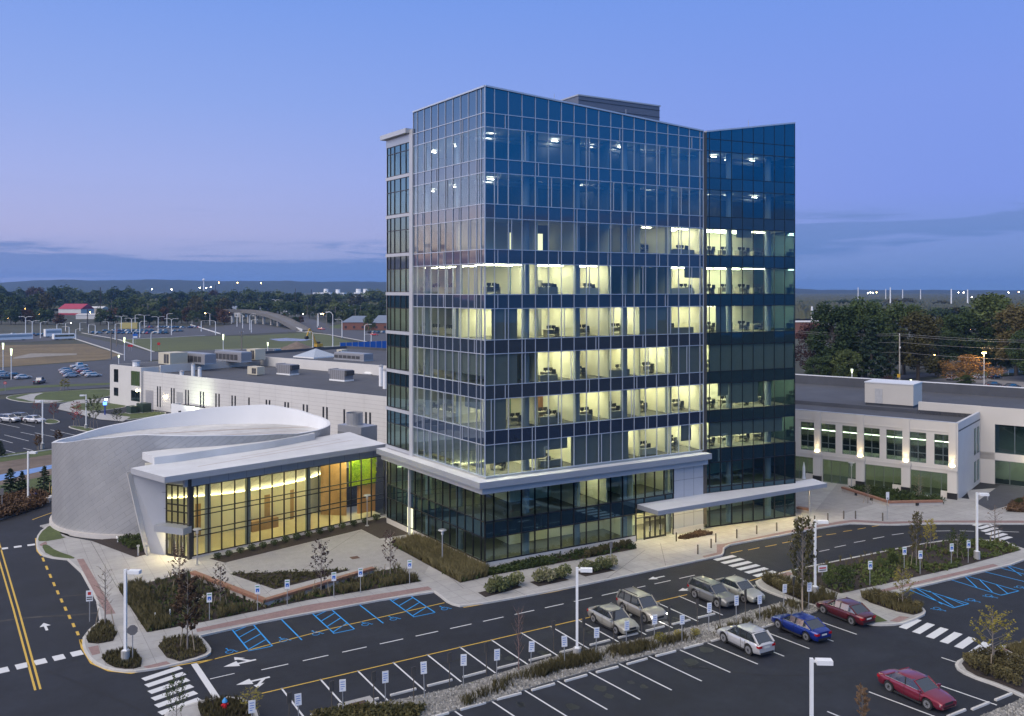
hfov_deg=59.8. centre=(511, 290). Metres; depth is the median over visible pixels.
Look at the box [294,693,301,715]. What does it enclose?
sign post
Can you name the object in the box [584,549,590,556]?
grass clump
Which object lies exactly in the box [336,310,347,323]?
broadleaf tree
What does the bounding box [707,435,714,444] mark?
office desk
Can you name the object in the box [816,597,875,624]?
parked car
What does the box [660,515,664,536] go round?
entrance door
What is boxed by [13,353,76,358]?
spoil sheet
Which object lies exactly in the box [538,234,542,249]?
lit doorway
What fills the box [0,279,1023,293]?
wooded hills
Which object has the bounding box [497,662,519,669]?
wheel stop
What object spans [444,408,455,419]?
office desk
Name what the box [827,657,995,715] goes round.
bay markings
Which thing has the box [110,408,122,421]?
young tree
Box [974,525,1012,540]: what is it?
crossing stripes
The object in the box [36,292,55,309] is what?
broadleaf tree
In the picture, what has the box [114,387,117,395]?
window
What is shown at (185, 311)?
broadleaf tree
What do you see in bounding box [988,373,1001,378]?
parked car
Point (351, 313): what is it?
broadleaf tree
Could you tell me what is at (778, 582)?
grass clump
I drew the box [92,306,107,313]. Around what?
shed
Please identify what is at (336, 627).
yellow edge lines
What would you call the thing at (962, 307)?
broadleaf tree
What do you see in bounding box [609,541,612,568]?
road sign
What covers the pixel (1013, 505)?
ground cover
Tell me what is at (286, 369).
rooftop unit
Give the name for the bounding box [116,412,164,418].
lawn
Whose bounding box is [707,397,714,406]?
office desk
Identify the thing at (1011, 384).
parked car
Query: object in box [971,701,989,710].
wheel stop
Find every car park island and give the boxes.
[45,419,58,422]
[70,426,92,430]
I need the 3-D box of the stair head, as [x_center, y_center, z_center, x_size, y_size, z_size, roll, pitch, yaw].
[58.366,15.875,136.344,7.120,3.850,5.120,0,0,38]
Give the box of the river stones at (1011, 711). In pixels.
[981,697,1023,715]
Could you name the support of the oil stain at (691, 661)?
on the car park asphalt at (728, 692)
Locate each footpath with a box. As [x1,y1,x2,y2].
[17,393,63,401]
[58,398,128,420]
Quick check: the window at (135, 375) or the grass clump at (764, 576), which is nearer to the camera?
the grass clump at (764, 576)
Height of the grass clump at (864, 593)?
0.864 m
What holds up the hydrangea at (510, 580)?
on the planting bed at (485, 593)
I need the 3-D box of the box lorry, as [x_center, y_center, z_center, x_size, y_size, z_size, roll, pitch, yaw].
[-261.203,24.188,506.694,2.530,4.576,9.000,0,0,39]
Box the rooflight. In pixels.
[293,349,333,358]
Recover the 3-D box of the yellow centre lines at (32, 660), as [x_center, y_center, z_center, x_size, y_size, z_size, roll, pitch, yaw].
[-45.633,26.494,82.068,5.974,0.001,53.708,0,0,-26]
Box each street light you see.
[109,330,113,359]
[325,312,332,346]
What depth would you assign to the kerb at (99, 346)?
419.04 m
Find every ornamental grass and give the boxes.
[117,562,418,631]
[391,531,489,582]
[457,597,807,705]
[761,569,838,602]
[813,538,1015,586]
[860,586,923,613]
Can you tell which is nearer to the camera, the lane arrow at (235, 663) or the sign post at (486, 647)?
the sign post at (486, 647)
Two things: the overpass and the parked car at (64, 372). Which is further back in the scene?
the overpass
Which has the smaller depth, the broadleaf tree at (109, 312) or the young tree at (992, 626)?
the young tree at (992, 626)
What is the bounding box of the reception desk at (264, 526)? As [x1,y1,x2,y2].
[251,516,278,531]
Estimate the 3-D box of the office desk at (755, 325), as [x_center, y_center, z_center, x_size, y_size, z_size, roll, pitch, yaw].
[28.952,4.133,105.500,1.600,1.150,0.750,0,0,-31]
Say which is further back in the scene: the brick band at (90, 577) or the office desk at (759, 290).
the office desk at (759, 290)
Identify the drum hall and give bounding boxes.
[49,405,329,538]
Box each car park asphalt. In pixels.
[0,333,65,341]
[0,360,149,382]
[0,396,1023,715]
[91,325,221,338]
[211,323,296,334]
[922,375,1023,386]
[992,374,1023,381]
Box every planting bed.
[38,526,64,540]
[43,544,74,558]
[86,626,115,643]
[91,538,145,556]
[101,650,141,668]
[158,636,206,660]
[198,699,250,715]
[210,517,407,562]
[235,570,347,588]
[478,585,520,596]
[487,544,636,575]
[531,577,567,585]
[578,568,614,575]
[792,540,1020,592]
[862,597,922,614]
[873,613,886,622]
[962,659,1023,693]
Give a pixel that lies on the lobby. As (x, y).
(221, 520)
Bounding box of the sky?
[0,0,1023,289]
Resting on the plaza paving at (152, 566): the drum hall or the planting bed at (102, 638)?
the planting bed at (102, 638)
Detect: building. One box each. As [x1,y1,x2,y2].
[76,314,95,318]
[110,346,386,443]
[795,320,819,338]
[795,374,1023,499]
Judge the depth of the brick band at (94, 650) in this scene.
65.23 m
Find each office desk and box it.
[420,284,423,293]
[420,401,423,411]
[432,283,443,293]
[432,324,443,334]
[432,404,444,416]
[433,369,443,375]
[444,283,455,293]
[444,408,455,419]
[446,325,455,335]
[446,371,455,377]
[483,283,499,293]
[490,462,506,469]
[506,412,520,425]
[538,407,550,416]
[540,367,556,374]
[543,325,559,336]
[544,410,560,421]
[580,324,589,334]
[580,407,592,417]
[609,323,619,333]
[609,403,615,410]
[640,244,647,252]
[640,362,653,372]
[640,401,647,410]
[640,441,646,448]
[671,399,683,409]
[707,246,714,254]
[707,284,714,293]
[707,322,714,331]
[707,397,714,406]
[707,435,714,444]
[717,284,725,293]
[718,246,725,254]
[718,396,725,406]
[718,435,725,443]
[734,284,748,293]
[734,321,748,330]
[735,247,748,255]
[735,434,748,441]
[750,248,762,255]
[750,284,762,293]
[750,320,762,329]
[750,433,762,439]
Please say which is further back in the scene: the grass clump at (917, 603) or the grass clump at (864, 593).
the grass clump at (864, 593)
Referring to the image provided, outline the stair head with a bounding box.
[864,379,922,407]
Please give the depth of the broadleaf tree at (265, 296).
1146.71 m
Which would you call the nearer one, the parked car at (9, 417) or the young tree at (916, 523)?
the young tree at (916, 523)
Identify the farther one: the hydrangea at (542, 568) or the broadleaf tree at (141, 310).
the broadleaf tree at (141, 310)
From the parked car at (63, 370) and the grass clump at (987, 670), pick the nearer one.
the grass clump at (987, 670)
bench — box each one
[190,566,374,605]
[796,506,808,512]
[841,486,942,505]
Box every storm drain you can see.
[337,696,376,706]
[705,623,726,634]
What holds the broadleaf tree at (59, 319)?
on the ground at (72, 322)
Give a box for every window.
[46,330,60,332]
[114,369,117,381]
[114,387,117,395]
[131,371,139,385]
[131,390,139,401]
[173,388,174,402]
[799,456,809,478]
[801,422,813,450]
[821,423,835,452]
[823,459,848,484]
[842,425,856,454]
[864,427,879,457]
[865,464,894,487]
[886,429,901,459]
[910,432,925,462]
[911,469,946,495]
[934,434,947,465]
[974,428,975,454]
[974,461,975,482]
[977,426,978,452]
[977,459,978,479]
[995,424,1022,454]
[997,460,1018,485]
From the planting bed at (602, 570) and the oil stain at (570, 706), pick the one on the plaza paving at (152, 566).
the planting bed at (602, 570)
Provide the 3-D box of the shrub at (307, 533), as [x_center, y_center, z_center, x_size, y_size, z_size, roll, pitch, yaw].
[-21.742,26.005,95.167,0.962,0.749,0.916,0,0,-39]
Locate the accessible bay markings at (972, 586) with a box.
[911,566,1023,609]
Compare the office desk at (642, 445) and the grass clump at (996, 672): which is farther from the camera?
the office desk at (642, 445)
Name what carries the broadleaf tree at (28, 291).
on the ground at (72, 322)
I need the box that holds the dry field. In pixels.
[0,344,119,366]
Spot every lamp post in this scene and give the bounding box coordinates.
[27,451,37,495]
[35,400,44,448]
[80,394,87,427]
[121,569,141,661]
[573,567,591,655]
[809,657,832,715]
[812,519,828,594]
[973,492,988,559]
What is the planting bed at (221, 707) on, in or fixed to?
on the hydrant island paving at (191, 710)
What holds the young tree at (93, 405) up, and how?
on the car park island at (81, 428)
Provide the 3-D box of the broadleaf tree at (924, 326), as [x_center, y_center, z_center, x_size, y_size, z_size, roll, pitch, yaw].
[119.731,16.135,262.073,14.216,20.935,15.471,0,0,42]
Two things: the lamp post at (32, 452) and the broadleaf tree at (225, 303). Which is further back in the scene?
the broadleaf tree at (225, 303)
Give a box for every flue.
[191,363,194,375]
[198,367,201,376]
[379,365,382,385]
[383,369,386,388]
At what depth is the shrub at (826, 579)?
79.25 m
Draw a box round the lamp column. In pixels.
[10,348,12,379]
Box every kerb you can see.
[0,449,51,456]
[6,389,109,402]
[36,523,1023,672]
[73,338,123,354]
[84,333,154,351]
[120,335,204,339]
[164,696,257,715]
[215,331,366,349]
[755,539,1023,625]
[955,645,1023,697]
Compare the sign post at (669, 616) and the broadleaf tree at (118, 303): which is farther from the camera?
the broadleaf tree at (118, 303)
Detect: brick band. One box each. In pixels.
[77,559,114,613]
[88,645,99,654]
[144,661,169,667]
[196,586,430,631]
[703,520,1023,557]
[881,564,997,591]
[891,616,908,621]
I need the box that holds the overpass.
[220,309,308,329]
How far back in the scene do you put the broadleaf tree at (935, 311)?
641.85 m
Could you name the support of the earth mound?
on the field road at (156, 353)
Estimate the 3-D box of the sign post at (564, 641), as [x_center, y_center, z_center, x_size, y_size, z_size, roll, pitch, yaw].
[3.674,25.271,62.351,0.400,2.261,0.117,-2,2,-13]
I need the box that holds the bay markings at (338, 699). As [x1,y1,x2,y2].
[241,596,721,715]
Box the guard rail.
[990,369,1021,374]
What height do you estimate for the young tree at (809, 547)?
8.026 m
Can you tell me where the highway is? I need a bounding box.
[299,316,386,340]
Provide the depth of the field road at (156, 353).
386.13 m
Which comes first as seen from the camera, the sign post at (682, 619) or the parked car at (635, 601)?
the sign post at (682, 619)
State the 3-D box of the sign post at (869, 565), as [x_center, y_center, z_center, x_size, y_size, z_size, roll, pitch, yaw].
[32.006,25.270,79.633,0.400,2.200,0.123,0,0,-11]
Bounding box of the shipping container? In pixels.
[120,323,138,328]
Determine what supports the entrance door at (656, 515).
in the office tower at (518, 197)
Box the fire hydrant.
[221,698,228,708]
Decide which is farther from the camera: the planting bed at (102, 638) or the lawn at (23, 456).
the lawn at (23, 456)
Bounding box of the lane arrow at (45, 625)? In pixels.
[40,623,48,629]
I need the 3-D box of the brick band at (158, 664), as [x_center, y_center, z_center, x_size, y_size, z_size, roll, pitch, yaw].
[-24.997,26.365,62.684,1.705,0.001,0.622,0,0,-36]
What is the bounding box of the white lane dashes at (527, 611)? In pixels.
[261,531,1008,669]
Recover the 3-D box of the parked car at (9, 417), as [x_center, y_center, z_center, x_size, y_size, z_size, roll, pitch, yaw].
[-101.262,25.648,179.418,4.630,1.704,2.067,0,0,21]
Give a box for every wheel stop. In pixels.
[390,687,416,695]
[427,678,452,686]
[432,711,448,715]
[460,702,485,710]
[464,670,485,677]
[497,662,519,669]
[497,692,521,700]
[529,654,550,660]
[531,682,554,690]
[564,674,587,681]
[589,639,609,645]
[596,665,618,672]
[618,632,637,638]
[626,657,647,664]
[645,625,664,631]
[655,650,675,656]
[672,619,690,624]
[683,642,702,648]
[698,613,714,618]
[760,622,774,627]
[946,708,965,715]
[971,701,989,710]
[994,692,1012,700]
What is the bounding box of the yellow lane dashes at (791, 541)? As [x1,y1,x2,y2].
[732,525,879,552]
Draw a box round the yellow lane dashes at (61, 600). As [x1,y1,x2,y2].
[42,557,82,641]
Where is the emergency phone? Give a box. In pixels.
[103,399,106,414]
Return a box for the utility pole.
[899,333,900,379]
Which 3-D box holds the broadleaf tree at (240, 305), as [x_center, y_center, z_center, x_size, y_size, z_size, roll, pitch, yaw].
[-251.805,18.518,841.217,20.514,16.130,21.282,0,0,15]
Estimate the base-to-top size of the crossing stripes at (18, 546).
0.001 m
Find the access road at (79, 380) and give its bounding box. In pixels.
[0,376,109,394]
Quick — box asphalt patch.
[840,525,1023,548]
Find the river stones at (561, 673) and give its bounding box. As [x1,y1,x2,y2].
[379,602,818,715]
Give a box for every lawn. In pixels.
[0,383,109,390]
[0,449,51,461]
[0,475,51,493]
[7,389,109,402]
[70,403,125,410]
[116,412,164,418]
[123,332,350,350]
[329,324,341,328]
[955,368,1023,376]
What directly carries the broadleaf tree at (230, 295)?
on the ground at (72, 322)
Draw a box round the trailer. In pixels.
[0,333,32,339]
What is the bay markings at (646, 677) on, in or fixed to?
on the car park asphalt at (728, 692)
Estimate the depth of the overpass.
683.50 m
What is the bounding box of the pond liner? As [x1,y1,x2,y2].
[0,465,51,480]
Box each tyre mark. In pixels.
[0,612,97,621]
[358,626,603,680]
[681,654,922,676]
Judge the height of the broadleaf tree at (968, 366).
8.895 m
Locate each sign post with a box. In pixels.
[207,593,211,618]
[248,700,254,715]
[255,585,259,611]
[285,579,289,605]
[287,692,291,715]
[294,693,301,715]
[329,680,333,714]
[331,572,335,597]
[339,679,345,708]
[358,568,362,592]
[372,671,375,700]
[382,671,388,700]
[407,560,411,583]
[412,666,415,700]
[420,661,426,696]
[447,652,451,685]
[461,654,466,685]
[485,642,487,674]
[494,649,499,678]
[529,641,534,665]
[552,620,554,650]
[561,635,566,658]
[582,618,584,647]
[594,627,598,654]
[612,611,614,640]
[624,620,628,643]
[640,614,642,637]
[652,614,656,641]
[668,605,669,633]
[680,615,684,640]
[696,598,698,626]
[707,602,711,630]
[719,597,720,624]
[734,595,738,624]
[744,589,746,615]
[757,595,761,619]
[782,584,786,606]
[792,576,794,600]
[807,582,811,608]
[868,561,871,584]
[903,547,906,567]
[918,550,922,558]
[950,543,953,562]
[967,540,970,562]
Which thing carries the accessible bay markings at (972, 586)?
on the car park asphalt at (728, 692)
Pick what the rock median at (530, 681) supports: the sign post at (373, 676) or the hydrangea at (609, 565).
the sign post at (373, 676)
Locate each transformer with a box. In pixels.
[126,405,137,413]
[136,402,150,412]
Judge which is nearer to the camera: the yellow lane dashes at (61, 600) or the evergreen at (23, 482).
the yellow lane dashes at (61, 600)
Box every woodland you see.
[12,293,386,309]
[795,293,1023,318]
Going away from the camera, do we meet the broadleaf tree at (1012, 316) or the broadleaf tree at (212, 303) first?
the broadleaf tree at (1012, 316)
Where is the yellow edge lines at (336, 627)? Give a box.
[35,538,788,693]
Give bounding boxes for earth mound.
[280,342,311,349]
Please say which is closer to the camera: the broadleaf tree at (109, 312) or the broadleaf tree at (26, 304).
the broadleaf tree at (109, 312)
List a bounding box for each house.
[229,306,246,316]
[342,316,374,329]
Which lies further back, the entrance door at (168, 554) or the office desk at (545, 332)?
the office desk at (545, 332)
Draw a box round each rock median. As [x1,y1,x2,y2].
[378,602,817,715]
[980,697,1023,715]
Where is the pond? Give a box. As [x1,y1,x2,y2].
[271,338,311,340]
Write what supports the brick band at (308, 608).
on the plaza paving at (152, 566)
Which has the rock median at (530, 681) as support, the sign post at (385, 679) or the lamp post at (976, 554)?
the sign post at (385, 679)
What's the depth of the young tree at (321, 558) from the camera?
76.98 m
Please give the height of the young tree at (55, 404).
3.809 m
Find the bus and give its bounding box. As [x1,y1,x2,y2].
[52,333,74,339]
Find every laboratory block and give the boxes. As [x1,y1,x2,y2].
[313,289,332,294]
[354,289,366,296]
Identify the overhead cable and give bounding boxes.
[795,332,997,341]
[795,348,1023,359]
[801,339,1005,348]
[804,331,997,339]
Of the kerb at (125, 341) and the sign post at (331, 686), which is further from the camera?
the kerb at (125, 341)
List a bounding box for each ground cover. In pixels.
[0,487,50,517]
[85,618,117,642]
[120,567,419,630]
[159,633,206,660]
[309,699,426,715]
[390,537,479,580]
[488,539,636,574]
[678,529,712,538]
[791,536,1019,592]
[849,484,946,503]
[1002,496,1023,511]
[1005,639,1023,654]
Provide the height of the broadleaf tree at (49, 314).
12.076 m
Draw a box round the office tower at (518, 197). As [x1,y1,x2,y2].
[376,85,826,568]
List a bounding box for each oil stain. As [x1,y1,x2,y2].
[504,655,516,660]
[515,702,524,706]
[537,650,551,656]
[566,703,579,709]
[593,685,605,691]
[603,693,613,698]
[683,658,698,664]
[699,646,713,652]
[778,630,790,633]
[791,635,802,639]
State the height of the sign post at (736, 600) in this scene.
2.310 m
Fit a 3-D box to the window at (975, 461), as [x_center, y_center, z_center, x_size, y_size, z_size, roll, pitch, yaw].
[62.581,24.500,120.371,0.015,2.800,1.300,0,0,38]
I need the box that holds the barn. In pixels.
[58,304,93,314]
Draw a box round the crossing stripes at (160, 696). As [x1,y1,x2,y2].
[141,666,200,714]
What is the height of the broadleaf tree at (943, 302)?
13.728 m
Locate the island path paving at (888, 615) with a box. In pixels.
[758,540,1023,622]
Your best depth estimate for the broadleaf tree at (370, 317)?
547.80 m
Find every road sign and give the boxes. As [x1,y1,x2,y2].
[86,590,92,621]
[127,624,137,656]
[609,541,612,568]
[818,565,826,574]
[886,492,888,519]
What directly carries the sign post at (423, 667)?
on the rock median at (530, 681)
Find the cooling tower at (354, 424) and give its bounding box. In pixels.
[338,411,376,467]
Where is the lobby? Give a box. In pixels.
[126,432,385,559]
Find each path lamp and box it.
[193,528,200,564]
[363,494,370,525]
[438,528,446,556]
[848,462,853,488]
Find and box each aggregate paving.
[225,530,428,572]
[815,481,872,512]
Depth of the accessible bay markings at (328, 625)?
70.44 m
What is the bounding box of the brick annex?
[372,315,386,329]
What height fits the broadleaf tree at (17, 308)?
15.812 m
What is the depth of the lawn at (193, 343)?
453.79 m
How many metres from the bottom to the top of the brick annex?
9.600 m
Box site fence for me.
[340,341,386,347]
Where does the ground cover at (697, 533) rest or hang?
on the planting bed
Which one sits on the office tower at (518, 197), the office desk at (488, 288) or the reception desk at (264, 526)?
the office desk at (488, 288)
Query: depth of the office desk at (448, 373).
91.86 m
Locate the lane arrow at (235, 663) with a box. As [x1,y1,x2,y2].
[224,657,255,666]
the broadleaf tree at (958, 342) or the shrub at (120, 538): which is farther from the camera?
the broadleaf tree at (958, 342)
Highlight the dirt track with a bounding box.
[0,454,51,484]
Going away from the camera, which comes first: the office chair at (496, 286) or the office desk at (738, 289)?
the office chair at (496, 286)
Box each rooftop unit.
[158,351,187,364]
[188,352,215,364]
[215,350,251,362]
[247,348,264,360]
[247,366,264,375]
[276,363,299,374]
[328,368,354,381]
[334,351,372,361]
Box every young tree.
[33,434,42,447]
[47,401,58,419]
[53,429,62,439]
[59,379,69,389]
[68,401,84,426]
[83,394,102,429]
[95,568,113,624]
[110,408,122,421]
[162,673,188,715]
[168,544,186,589]
[170,571,203,652]
[211,562,228,605]
[237,686,262,715]
[310,538,332,592]
[381,530,397,575]
[511,606,524,668]
[786,515,817,610]
[854,684,870,715]
[893,565,918,607]
[908,511,923,568]
[921,519,937,547]
[943,527,968,559]
[970,605,1017,665]
[985,507,1003,539]
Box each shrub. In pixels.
[117,535,127,542]
[121,538,130,545]
[126,541,134,548]
[129,534,137,541]
[133,539,141,545]
[136,543,143,550]
[213,552,221,558]
[225,550,232,555]
[236,547,244,553]
[247,543,255,550]
[259,542,266,547]
[281,535,289,542]
[292,533,301,538]
[304,531,312,536]
[316,528,323,533]
[327,525,334,530]
[350,520,356,525]
[373,514,380,520]
[654,631,666,641]
[690,627,699,635]
[821,571,835,585]
[834,564,855,586]
[876,558,885,566]
[887,552,898,562]
[889,488,898,496]
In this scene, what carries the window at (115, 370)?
in the white building at (311, 388)
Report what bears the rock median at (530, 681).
on the car park asphalt at (728, 692)
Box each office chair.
[492,284,498,293]
[552,327,558,336]
[671,440,677,449]
[744,433,749,441]
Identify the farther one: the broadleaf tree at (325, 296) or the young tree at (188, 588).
the broadleaf tree at (325, 296)
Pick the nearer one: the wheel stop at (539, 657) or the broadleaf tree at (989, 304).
the wheel stop at (539, 657)
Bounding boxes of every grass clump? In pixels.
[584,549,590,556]
[590,546,597,555]
[597,546,602,552]
[620,539,626,546]
[762,573,768,581]
[771,577,779,586]
[776,579,783,588]
[789,586,796,594]
[794,588,800,597]
[798,590,807,599]
[861,590,868,599]
[913,600,921,607]
[962,652,971,663]
[967,653,981,668]
[969,649,980,654]
[977,646,987,654]
[977,654,988,665]
[979,661,991,674]
[985,646,991,657]
[986,654,997,665]
[990,663,1003,678]
[994,646,1003,658]
[995,657,1004,666]
[999,649,1010,660]
[1000,667,1013,682]
[1004,660,1016,671]
[1008,652,1019,663]
[1011,673,1022,685]
[1014,663,1023,675]
[1016,654,1023,664]
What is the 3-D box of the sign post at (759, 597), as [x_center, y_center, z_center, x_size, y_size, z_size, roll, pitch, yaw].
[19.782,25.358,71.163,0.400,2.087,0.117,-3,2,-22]
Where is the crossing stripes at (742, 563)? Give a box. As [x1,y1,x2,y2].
[713,555,775,576]
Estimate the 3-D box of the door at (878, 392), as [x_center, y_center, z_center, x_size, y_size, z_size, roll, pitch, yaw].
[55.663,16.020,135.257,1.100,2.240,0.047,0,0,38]
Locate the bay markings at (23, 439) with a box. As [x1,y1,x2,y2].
[0,423,72,452]
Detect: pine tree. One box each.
[855,318,893,379]
[879,327,901,378]
[926,324,947,377]
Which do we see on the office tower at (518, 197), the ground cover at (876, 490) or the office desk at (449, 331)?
the office desk at (449, 331)
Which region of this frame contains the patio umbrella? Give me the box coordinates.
[802,462,805,478]
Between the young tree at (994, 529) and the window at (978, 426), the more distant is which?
the window at (978, 426)
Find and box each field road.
[62,332,157,359]
[136,349,273,355]
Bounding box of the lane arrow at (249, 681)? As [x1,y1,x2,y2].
[237,676,269,687]
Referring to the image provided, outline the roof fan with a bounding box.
[132,360,139,365]
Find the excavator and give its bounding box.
[304,328,322,347]
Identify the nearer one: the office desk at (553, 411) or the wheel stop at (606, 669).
the wheel stop at (606, 669)
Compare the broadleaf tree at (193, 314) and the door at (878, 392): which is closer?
the door at (878, 392)
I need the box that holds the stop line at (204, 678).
[191,663,234,696]
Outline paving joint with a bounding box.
[90,540,117,587]
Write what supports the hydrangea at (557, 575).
on the planting bed at (546, 582)
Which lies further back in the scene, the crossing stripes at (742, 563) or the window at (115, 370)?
the window at (115, 370)
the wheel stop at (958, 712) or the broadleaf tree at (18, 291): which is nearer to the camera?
the wheel stop at (958, 712)
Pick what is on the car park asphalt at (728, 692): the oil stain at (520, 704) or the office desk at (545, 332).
the oil stain at (520, 704)
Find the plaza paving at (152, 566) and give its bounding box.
[38,479,1023,669]
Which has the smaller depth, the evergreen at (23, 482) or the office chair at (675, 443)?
the office chair at (675, 443)
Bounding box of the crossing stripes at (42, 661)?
[0,650,82,672]
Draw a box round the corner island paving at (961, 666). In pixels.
[958,646,1023,694]
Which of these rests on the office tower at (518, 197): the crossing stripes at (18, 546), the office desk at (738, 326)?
the office desk at (738, 326)
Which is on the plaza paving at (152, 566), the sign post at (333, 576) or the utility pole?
the sign post at (333, 576)
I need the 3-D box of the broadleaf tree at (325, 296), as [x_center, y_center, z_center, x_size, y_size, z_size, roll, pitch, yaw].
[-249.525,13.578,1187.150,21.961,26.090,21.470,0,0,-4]
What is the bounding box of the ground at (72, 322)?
[0,308,1013,398]
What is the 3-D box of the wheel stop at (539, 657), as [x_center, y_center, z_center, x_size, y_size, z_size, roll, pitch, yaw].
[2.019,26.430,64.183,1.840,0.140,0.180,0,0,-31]
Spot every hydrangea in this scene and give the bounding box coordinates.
[483,580,495,592]
[487,574,503,590]
[493,576,508,591]
[502,576,511,587]
[507,573,517,586]
[510,570,524,585]
[531,569,545,582]
[536,566,551,580]
[543,568,556,581]
[550,568,559,578]
[555,566,566,578]
[558,563,571,577]
[578,559,592,566]
[591,561,600,571]
[594,556,606,568]
[601,558,611,568]
[605,554,617,567]
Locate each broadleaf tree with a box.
[0,284,7,294]
[0,292,12,316]
[0,309,20,324]
[3,294,23,313]
[5,291,25,298]
[10,304,20,323]
[13,287,26,297]
[16,299,28,309]
[19,308,35,323]
[21,296,36,311]
[25,286,36,296]
[28,291,41,310]
[30,287,45,300]
[30,309,38,322]
[35,307,50,324]
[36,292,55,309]
[37,309,54,324]
[45,285,60,310]
[50,285,73,305]
[52,313,66,324]
[62,284,80,302]
[73,289,94,304]
[89,290,106,303]
[93,307,106,324]
[101,309,115,323]
[102,286,128,308]
[107,308,118,323]
[111,297,131,310]
[112,307,133,322]
[117,290,135,298]
[125,285,141,296]
[128,293,147,312]
[131,305,147,321]
[137,309,149,324]
[139,290,153,298]
[142,298,162,310]
[143,293,165,299]
[145,309,159,324]
[150,310,161,323]
[155,296,168,314]
[159,307,168,323]
[166,291,174,299]
[167,296,176,313]
[167,307,181,324]
[172,290,191,300]
[181,307,191,323]
[186,310,200,322]
[187,290,206,300]
[187,295,205,318]
[193,289,211,300]
[198,307,207,322]
[203,298,220,307]
[205,307,217,323]
[207,307,225,323]
[208,289,218,296]
[211,291,232,300]
[215,297,234,315]
[217,309,232,324]
[223,289,244,305]
[236,302,257,318]
[238,287,257,303]
[244,290,262,300]
[252,301,266,317]
[257,291,279,304]
[263,300,274,311]
[268,300,286,315]
[271,289,286,299]
[280,301,295,316]
[283,292,303,303]
[290,302,303,316]
[296,294,320,304]
[302,305,316,318]
[314,303,324,317]
[318,291,330,304]
[319,303,330,317]
[324,300,343,313]
[327,311,336,324]
[329,292,346,302]
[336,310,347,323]
[341,292,355,299]
[343,304,353,311]
[346,294,366,305]
[347,309,358,317]
[353,304,366,313]
[358,311,369,315]
[360,288,381,302]
[363,313,375,330]
[366,304,378,312]
[366,308,375,316]
[368,289,386,301]
[373,310,386,318]
[376,299,386,313]
[795,322,828,369]
[802,356,836,375]
[804,301,866,375]
[824,349,864,376]
[835,296,898,377]
[836,299,851,303]
[877,299,933,374]
[883,298,903,302]
[890,310,943,380]
[900,298,915,302]
[928,307,953,316]
[929,315,969,368]
[932,300,950,303]
[936,309,993,370]
[938,306,964,316]
[938,354,1007,381]
[953,292,1012,369]
[953,375,975,383]
[956,306,980,313]
[980,339,1013,369]
[983,303,1023,375]
[1004,329,1023,373]
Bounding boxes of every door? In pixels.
[146,390,152,408]
[167,533,173,555]
[174,534,180,556]
[181,534,186,557]
[407,507,412,532]
[538,396,542,416]
[645,517,649,538]
[650,516,654,537]
[655,515,659,537]
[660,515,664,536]
[875,388,881,403]
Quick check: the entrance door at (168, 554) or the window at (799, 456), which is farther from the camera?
the window at (799, 456)
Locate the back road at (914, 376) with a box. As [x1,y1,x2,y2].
[867,372,951,379]
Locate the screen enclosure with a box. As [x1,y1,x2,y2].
[171,403,204,412]
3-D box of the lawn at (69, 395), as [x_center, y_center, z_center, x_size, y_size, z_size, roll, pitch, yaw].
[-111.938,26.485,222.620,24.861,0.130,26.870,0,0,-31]
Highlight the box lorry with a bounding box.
[44,329,61,336]
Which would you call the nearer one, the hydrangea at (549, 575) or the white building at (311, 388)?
the hydrangea at (549, 575)
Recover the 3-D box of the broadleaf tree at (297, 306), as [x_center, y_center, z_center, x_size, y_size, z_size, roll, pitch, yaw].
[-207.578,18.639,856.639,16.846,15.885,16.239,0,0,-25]
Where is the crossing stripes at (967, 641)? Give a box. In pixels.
[900,619,990,652]
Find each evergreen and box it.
[0,441,7,455]
[1,468,20,491]
[15,471,26,490]
[36,466,51,491]
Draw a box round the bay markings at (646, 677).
[454,622,854,715]
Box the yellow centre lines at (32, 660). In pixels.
[0,512,51,689]
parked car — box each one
[0,374,13,379]
[0,413,20,422]
[8,372,18,375]
[11,411,29,419]
[14,374,31,379]
[22,415,45,422]
[33,377,45,383]
[58,367,74,371]
[59,369,76,373]
[61,371,77,374]
[62,373,80,377]
[70,362,87,367]
[73,366,89,369]
[77,368,92,372]
[80,370,96,374]
[84,372,101,376]
[587,602,638,634]
[616,586,666,622]
[687,575,734,607]
[716,575,764,602]
[717,622,774,655]
[771,611,831,641]
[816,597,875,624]
[877,667,956,710]
[946,374,956,380]
[973,374,986,378]
[984,381,1001,385]
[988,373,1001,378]
[1003,383,1020,386]
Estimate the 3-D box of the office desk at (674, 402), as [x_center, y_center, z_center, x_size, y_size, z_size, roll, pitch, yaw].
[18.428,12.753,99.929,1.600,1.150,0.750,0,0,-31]
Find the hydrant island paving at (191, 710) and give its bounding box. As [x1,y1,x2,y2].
[167,700,254,715]
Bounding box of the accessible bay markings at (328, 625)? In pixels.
[225,596,450,652]
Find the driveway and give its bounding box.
[978,485,1023,509]
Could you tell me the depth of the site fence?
386.30 m
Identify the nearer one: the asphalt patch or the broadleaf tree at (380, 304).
the asphalt patch
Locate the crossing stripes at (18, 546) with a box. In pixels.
[0,544,34,548]

